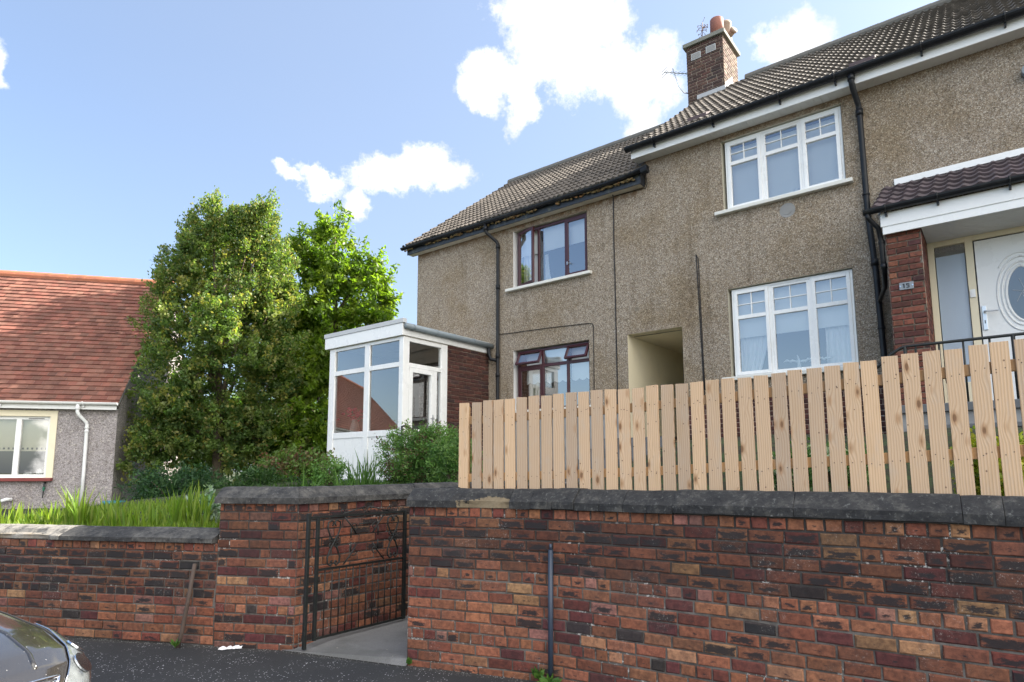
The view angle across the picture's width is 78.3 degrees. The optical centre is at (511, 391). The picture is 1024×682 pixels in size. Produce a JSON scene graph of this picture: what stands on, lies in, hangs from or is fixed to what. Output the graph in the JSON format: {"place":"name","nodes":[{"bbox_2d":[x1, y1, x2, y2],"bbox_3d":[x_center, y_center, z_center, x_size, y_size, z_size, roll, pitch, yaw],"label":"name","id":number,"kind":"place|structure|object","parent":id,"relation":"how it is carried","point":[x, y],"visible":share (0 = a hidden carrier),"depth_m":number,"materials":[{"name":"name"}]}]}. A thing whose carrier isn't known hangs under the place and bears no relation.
{"place":"outdoors","nodes":[
{"label":"outdoors","id":0,"kind":"place"},
{"bbox_2d":[1,478,553,520],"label":"front garden ground","id":1,"kind":"structure","parent":0,"point":[217,491],"depth_m":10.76,"materials":[{"name":"green plant"}]},
{"bbox_2d":[0,501,19,523],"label":"blade plant","id":2,"kind":"object","parent":1,"relation":"on","point":[10,516],"visible":0.58,"depth_m":7.06,"materials":[{"name":"green plant"}]},
{"bbox_2d":[7,502,35,521],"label":"blade plant","id":3,"kind":"object","parent":1,"relation":"on","point":[21,514],"visible":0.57,"depth_m":7.10,"materials":[{"name":"green plant"}]},
{"bbox_2d":[25,507,43,521],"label":"blade plant","id":4,"kind":"object","parent":1,"relation":"on","point":[32,515],"visible":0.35,"depth_m":7.10,"materials":[{"name":"green plant"}]},
{"bbox_2d":[36,500,62,522],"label":"blade plant","id":5,"kind":"object","parent":1,"relation":"on","point":[49,515],"visible":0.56,"depth_m":7.03,"materials":[{"name":"green plant"}]},
{"bbox_2d":[52,506,70,524],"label":"blade plant","id":6,"kind":"object","parent":1,"relation":"on","point":[60,518],"visible":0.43,"depth_m":6.89,"materials":[{"name":"green plant"}]},
{"bbox_2d":[57,486,103,524],"bbox_3d":[-4.818,1.280,6.934,0.354,0.526,0.414,0,-7,0],"label":"blade plant","id":7,"kind":"object","parent":1,"relation":"on","point":[75,516],"visible":0.8,"depth_m":6.90,"materials":[{"name":"green plant"}]},
{"bbox_2d":[80,500,98,525],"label":"blade plant","id":8,"kind":"object","parent":1,"relation":"on","point":[90,519],"visible":0.47,"depth_m":7.00,"materials":[{"name":"green plant"}]},
{"bbox_2d":[0,270,186,508],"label":"bungalow","id":9,"kind":"object","parent":1,"relation":"on","point":[69,344],"visible":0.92,"depth_m":14.66,"materials":[{"name":"clay tile"},{"name":"white upvc"},{"name":"pebbledash render"}]},
{"bbox_2d":[0,498,12,502],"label":"waste pipe","id":10,"kind":"object","parent":9,"relation":"attached to","point":[5,499],"visible":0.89,"depth_m":13.42,"materials":[{"name":"white plastic"}]},
{"bbox_2d":[0,416,52,480],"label":"window","id":11,"kind":"structure","parent":9,"relation":"in","point":[18,432],"depth_m":13.86,"materials":[{"name":"white plastic"}]},
{"bbox_2d":[23,468,42,473],"bbox_3d":[-10.573,1.767,13.878,0.360,0.130,0.195,2,-7,-14],"label":"ornament","id":12,"kind":"object","parent":9,"relation":"on","point":[39,471],"visible":0.94,"depth_m":13.86,"materials":[{"name":"white ceramic"}]},
{"bbox_2d":[42,482,45,497],"bbox_3d":[-10.186,2.143,13.683,0.049,0.354,0.080,2,-7,-14],"label":"hose tap","id":13,"kind":"object","parent":9,"relation":"attached to","point":[43,488],"visible":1,"depth_m":13.66,"materials":[{"name":"green plastic"}]},
{"bbox_2d":[84,511,109,525],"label":"blade plant","id":14,"kind":"object","parent":1,"relation":"on","point":[101,521],"visible":0.56,"depth_m":6.81,"materials":[{"name":"green plant"}]},
{"bbox_2d":[97,492,121,524],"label":"blade plant","id":15,"kind":"object","parent":1,"relation":"on","point":[108,515],"visible":0.34,"depth_m":7.05,"materials":[{"name":"green plant"}]},
{"bbox_2d":[0,495,219,527],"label":"grass","id":16,"kind":"structure","parent":1,"relation":"on","point":[165,524],"depth_m":7.41,"materials":[{"name":"green plant"}]},
{"bbox_2d":[102,500,125,503],"bbox_3d":[-8.208,2.397,12.949,0.480,0.300,0.480,2,-7,-14],"label":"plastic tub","id":17,"kind":"object","parent":1,"relation":"on","point":[114,501],"visible":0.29,"depth_m":12.79,"materials":[{"name":"plastic"}]},
{"bbox_2d":[111,501,135,525],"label":"blade plant","id":18,"kind":"object","parent":1,"relation":"on","point":[114,519],"visible":0.5,"depth_m":6.79,"materials":[{"name":"green plant"}]},
{"bbox_2d":[116,508,139,525],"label":"blade plant","id":19,"kind":"object","parent":1,"relation":"on","point":[128,521],"visible":0.44,"depth_m":6.74,"materials":[{"name":"green plant"}]},
{"bbox_2d":[130,502,153,526],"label":"blade plant","id":20,"kind":"object","parent":1,"relation":"on","point":[144,521],"visible":0.55,"depth_m":6.71,"materials":[{"name":"green plant"}]},
{"bbox_2d":[140,497,172,524],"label":"blade plant","id":21,"kind":"object","parent":1,"relation":"on","point":[159,516],"visible":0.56,"depth_m":6.90,"materials":[{"name":"green plant"}]},
{"bbox_2d":[113,458,229,500],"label":"fern bank","id":22,"kind":"structure","parent":1,"relation":"on","point":[179,479],"depth_m":12.30,"materials":[{"name":"green plant"}]},
{"bbox_2d":[163,501,179,526],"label":"blade plant","id":23,"kind":"object","parent":1,"relation":"on","point":[165,516],"visible":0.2,"depth_m":6.77,"materials":[{"name":"green plant"}]},
{"bbox_2d":[162,485,195,526],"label":"blade plant","id":24,"kind":"object","parent":1,"relation":"on","point":[177,516],"visible":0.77,"depth_m":6.61,"materials":[{"name":"green plant"}]},
{"bbox_2d":[172,481,208,521],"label":"blade plant","id":25,"kind":"object","parent":1,"relation":"on","point":[188,503],"visible":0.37,"depth_m":6.81,"materials":[{"name":"green plant"}]},
{"bbox_2d":[190,489,214,526],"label":"blade plant","id":26,"kind":"object","parent":1,"relation":"on","point":[205,517],"visible":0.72,"depth_m":6.63,"materials":[{"name":"green plant"}]},
{"bbox_2d":[186,484,220,523],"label":"silver plant","id":27,"kind":"object","parent":1,"relation":"on","point":[216,507],"visible":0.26,"depth_m":7.06,"materials":[{"name":"green plant"}]},
{"bbox_2d":[115,185,310,487],"bbox_3d":[-7.296,-1.236,16.499,4.659,8.410,4.750,0,-7,0],"label":"hawthorn tree","id":28,"kind":"object","parent":1,"relation":"on","point":[185,411],"visible":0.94,"depth_m":15.38,"materials":[{"name":"green plant"}]},
{"bbox_2d":[190,388,317,485],"bbox_3d":[-9.181,2.072,20.956,6.240,4.726,2.570,0,-7,0],"label":"hedge","id":29,"kind":"object","parent":1,"relation":"on","point":[195,459],"visible":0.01,"depth_m":20.54,"materials":[{"name":"green plant"}]},
{"bbox_2d":[204,454,310,488],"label":"fern bank","id":30,"kind":"structure","parent":1,"relation":"on","point":[267,477],"depth_m":11.63,"materials":[{"name":"green plant"}]},
{"bbox_2d":[248,397,328,480],"bbox_3d":[-6.457,2.144,21.923,5.975,4.450,2.650,0,-7,0],"label":"hedge","id":31,"kind":"object","parent":1,"relation":"on","point":[309,444],"visible":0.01,"depth_m":21.63,"materials":[{"name":"green plant"}]},
{"bbox_2d":[252,441,340,480],"bbox_3d":[-3.274,1.082,9.775,1.283,0.626,1.095,0,-7,0],"label":"red leaved shrub","id":32,"kind":"object","parent":1,"relation":"on","point":[294,461],"visible":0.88,"depth_m":9.56,"materials":[{"name":"green plant"}]},
{"bbox_2d":[285,465,326,486],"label":"blade plant","id":33,"kind":"object","parent":1,"relation":"on","point":[304,476],"visible":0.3,"depth_m":6.82,"materials":[{"name":"green plant"}]},
{"bbox_2d":[240,199,402,471],"bbox_3d":[-5.413,-1.294,17.681,3.645,8.802,4.117,-7,-10,45],"label":"cherry tree","id":34,"kind":"object","parent":1,"relation":"on","point":[329,279],"visible":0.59,"depth_m":17.47,"materials":[{"name":"green plant"}]},
{"bbox_2d":[308,450,349,485],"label":"shrub","id":35,"kind":"object","parent":1,"relation":"on","point":[322,472],"visible":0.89,"depth_m":7.86,"materials":[{"name":"green plant"}]},
{"bbox_2d":[330,467,357,485],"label":"blade plant","id":36,"kind":"object","parent":1,"relation":"on","point":[337,478],"visible":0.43,"depth_m":7.04,"materials":[{"name":"green plant"}]},
{"bbox_2d":[341,458,367,484],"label":"blade plant","id":37,"kind":"object","parent":1,"relation":"on","point":[350,476],"visible":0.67,"depth_m":7.41,"materials":[{"name":"green plant"}]},
{"bbox_2d":[354,448,388,484],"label":"blade plant","id":38,"kind":"object","parent":1,"relation":"on","point":[368,475],"visible":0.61,"depth_m":7.58,"materials":[{"name":"green plant"}]},
{"bbox_2d":[324,318,495,482],"bbox_3d":[-2.003,0.556,12.826,2.603,3.395,2.590,-6,-9,38],"label":"glazed porch","id":39,"kind":"object","parent":1,"relation":"on","point":[376,369],"visible":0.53,"depth_m":12.44,"materials":[{"name":"white plastic"}]},
{"bbox_2d":[408,367,434,438],"bbox_3d":[-1.674,0.567,11.609,0.131,1.970,0.640,-6,-9,38],"label":"door","id":40,"kind":"structure","parent":39,"relation":"in","point":[431,374],"depth_m":11.80,"materials":[{"name":"white plastic"}]},
{"bbox_2d":[371,418,458,483],"bbox_3d":[-1.311,1.020,9.252,1.531,1.244,1.299,0,-7,0],"label":"round shrub","id":41,"kind":"object","parent":1,"relation":"on","point":[409,466],"visible":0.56,"depth_m":8.96,"materials":[{"name":"green plant"}]},
{"bbox_2d":[423,470,443,482],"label":"blade plant","id":42,"kind":"object","parent":1,"relation":"on","point":[433,479],"visible":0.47,"depth_m":8.20,"materials":[{"name":"green plant"}]},
{"bbox_2d":[420,424,482,482],"bbox_3d":[-0.741,0.970,8.530,0.971,1.064,0.997,0,-7,0],"label":"round shrub","id":43,"kind":"object","parent":1,"relation":"on","point":[448,451],"visible":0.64,"depth_m":8.40,"materials":[{"name":"green plant"}]},
{"bbox_2d":[400,123,741,482],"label":"end terrace house","id":44,"kind":"structure","parent":1,"relation":"on","point":[538,279],"depth_m":12.72,"materials":[{"name":"beige paint"}]},
{"bbox_2d":[505,213,591,292],"bbox_3d":[0.767,-2.762,12.668,2.045,1.272,0.366,-6,-9,38],"label":"window","id":45,"kind":"structure","parent":44,"relation":"in","point":[572,230],"depth_m":12.76,"materials":[{"name":"brown glass"}]},
{"bbox_2d":[515,341,590,412],"bbox_3d":[0.780,-0.235,12.361,2.045,1.282,0.390,-6,-9,38],"label":"window","id":46,"kind":"structure","parent":44,"relation":"in","point":[531,364],"depth_m":12.45,"materials":[{"name":"brown glass"}]},
{"bbox_2d":[64,636,535,681],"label":"pavement","id":47,"kind":"structure","parent":0,"point":[113,660],"depth_m":5.16,"materials":[{"name":"grey asphalt"}]},
{"bbox_2d":[0,611,91,681],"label":"parked car","id":48,"kind":"object","parent":47,"relation":"on","point":[31,652],"visible":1,"depth_m":3.06,"materials":[{"name":"paint"}]},
{"bbox_2d":[169,638,179,646],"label":"weed","id":49,"kind":"object","parent":47,"relation":"on","point":[174,643],"visible":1,"depth_m":5.69,"materials":[{"name":"green plant"}]},
{"bbox_2d":[175,563,196,647],"bbox_3d":[-3.008,1.974,5.802,0.142,0.746,0.041,2,-8,-19],"label":"standing pipe","id":50,"kind":"object","parent":47,"relation":"on","point":[186,607],"visible":1,"depth_m":5.79,"materials":[{"name":"metal"}]},
{"bbox_2d":[218,645,241,649],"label":"paper litter","id":51,"kind":"object","parent":47,"relation":"on","point":[229,647],"visible":1,"depth_m":5.67,"materials":[{"name":"white paper"}]},
{"bbox_2d":[406,657,411,664],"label":"weed","id":52,"kind":"object","parent":47,"relation":"on","point":[409,661],"visible":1,"depth_m":5.13,"materials":[{"name":"green plant"}]},
{"bbox_2d":[531,666,544,680],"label":"weed","id":53,"kind":"object","parent":47,"relation":"on","point":[536,673],"visible":0.9,"depth_m":4.75,"materials":[{"name":"green plant"}]},
{"bbox_2d":[536,673,561,681],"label":"weed","id":54,"kind":"object","parent":47,"relation":"on","point":[547,679],"visible":1,"depth_m":4.65,"materials":[{"name":"green plant"}]},
{"bbox_2d":[548,544,552,676],"bbox_3d":[0.294,1.690,4.782,0.042,1.036,0.064,-4,-8,29],"label":"standing pipe","id":55,"kind":"object","parent":47,"relation":"on","point":[550,611],"visible":1,"depth_m":4.77,"materials":[{"name":"grey metal"}]},
{"bbox_2d":[406,483,1023,681],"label":"garden wall","id":56,"kind":"structure","parent":47,"relation":"on","point":[686,585],"depth_m":4.18,"materials":[{"name":"brick"}]},
{"bbox_2d":[458,339,1023,495],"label":"picket fence","id":57,"kind":"object","parent":56,"relation":"on","point":[987,452],"visible":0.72,"depth_m":4.36,"materials":[{"name":"brown wood"}]},
{"bbox_2d":[0,0,937,472],"label":"sky","id":58,"kind":"structure","parent":0,"point":[115,114],"materials":[{"name":"blue"}]},
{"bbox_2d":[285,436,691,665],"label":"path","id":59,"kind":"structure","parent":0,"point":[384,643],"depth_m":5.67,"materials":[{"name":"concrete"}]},
{"bbox_2d":[578,427,1023,493],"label":"raised garden ground","id":60,"kind":"structure","parent":0,"point":[930,472],"depth_m":5.89,"materials":[{"name":"green plant"}]},
{"bbox_2d":[757,437,829,487],"bbox_3d":[2.502,0.794,5.560,0.773,0.795,0.710,0,-7,0],"label":"border plant","id":61,"kind":"object","parent":60,"relation":"on","point":[808,455],"visible":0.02,"depth_m":5.47,"materials":[{"name":"green plant"}]},
{"bbox_2d":[624,0,1023,439],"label":"terrace house","id":62,"kind":"structure","parent":60,"relation":"on","point":[760,258],"depth_m":9.78,"materials":[{"name":"beige paint"}]},
{"bbox_2d":[662,66,687,93],"bbox_3d":[3.908,-7.261,14.765,0.757,0.693,0.334,3,-8,-22],"label":"tv aerial","id":63,"kind":"object","parent":62,"relation":"attached to","point":[674,72],"visible":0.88,"depth_m":14.70,"materials":[{"name":"metal"}]},
{"bbox_2d":[697,17,707,37],"bbox_3d":[4.447,-8.380,14.630,0.222,0.531,0.288,2,-7,-14],"label":"tv aerial","id":64,"kind":"object","parent":62,"relation":"on","point":[702,30],"visible":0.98,"depth_m":14.62,"materials":[{"name":"silver metal"}]},
{"bbox_2d":[714,106,853,216],"bbox_3d":[4.240,-3.609,9.970,2.045,1.273,0.284,-6,-9,38],"label":"window","id":65,"kind":"structure","parent":62,"relation":"in","point":[811,159],"depth_m":10.00,"materials":[{"name":"white plastic"}]},
{"bbox_2d":[722,269,860,380],"bbox_3d":[4.274,-0.967,9.675,2.045,1.498,0.376,-6,-9,38],"label":"window","id":66,"kind":"structure","parent":62,"relation":"in","point":[827,301],"depth_m":9.70,"materials":[{"name":"white plastic"}]},
{"bbox_2d":[784,355,833,367],"bbox_3d":[4.485,-0.444,9.510,0.720,0.257,0.080,-6,-9,38],"label":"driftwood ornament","id":67,"kind":"object","parent":62,"relation":"on","point":[798,361],"visible":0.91,"depth_m":9.56,"materials":[{"name":"white wood"}]},
{"bbox_2d":[862,147,1023,404],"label":"entrance porch","id":68,"kind":"object","parent":62,"relation":"attached to","point":[989,224],"visible":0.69,"depth_m":7.65,"materials":[{"name":"brick"}]},
{"bbox_2d":[972,232,1023,399],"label":"door","id":69,"kind":"structure","parent":68,"relation":"in","point":[999,261],"depth_m":7.60,"materials":[{"name":"white plastic"}]},
{"bbox_2d":[791,441,868,489],"bbox_3d":[2.751,0.735,5.360,0.775,0.780,0.737,0,-7,0],"label":"border plant","id":70,"kind":"object","parent":60,"relation":"on","point":[829,473],"visible":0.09,"depth_m":5.25,"materials":[{"name":"green plant"}]},
{"bbox_2d":[901,399,1021,431],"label":"entrance steps","id":71,"kind":"structure","parent":60,"relation":"on","point":[971,414],"depth_m":6.47,"materials":[{"name":"grey concrete"}]},
{"bbox_2d":[877,332,1023,402],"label":"handrail","id":72,"kind":"object","parent":71,"relation":"on","point":[989,338],"visible":0.59,"depth_m":6.54,"materials":[{"name":"black metal"}]},
{"bbox_2d":[949,425,1023,495],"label":"golden shrub","id":73,"kind":"object","parent":60,"relation":"on","point":[976,466],"visible":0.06,"depth_m":4.19,"materials":[{"name":"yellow plant"}]},
{"bbox_3d":[-3.058,1.283,12.353,0.750,0.860,0.250,-6,-9,38],"label":"plant stand","id":74,"kind":"object","parent":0,"visible":0},
{"bbox_2d":[337,407,362,431],"bbox_3d":[-3.126,0.588,12.475,0.806,0.550,0.390,-6,-9,38],"label":"flower vase","id":75,"kind":"object","parent":74,"relation":"on","point":[354,426],"visible":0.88,"depth_m":12.40,"materials":[{"name":"pink plant"}]},
{"label":"ground","id":76,"kind":"structure","parent":0,"visible":0},
{"bbox_2d":[0,524,218,645],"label":"wall","id":77,"kind":"structure","parent":76,"relation":"on","point":[117,582],"depth_m":6.08,"materials":[{"name":"brick"}]},
{"bbox_2d":[213,481,528,650],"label":"gate wall","id":78,"kind":"structure","parent":76,"relation":"on","point":[259,595],"depth_m":5.86,"materials":[{"name":"brick"}]},
{"bbox_2d":[302,506,406,649],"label":"iron gate","id":79,"kind":"structure","parent":78,"relation":"attached to","point":[316,574],"depth_m":5.96,"materials":[{"name":"black metal"}]}
]}

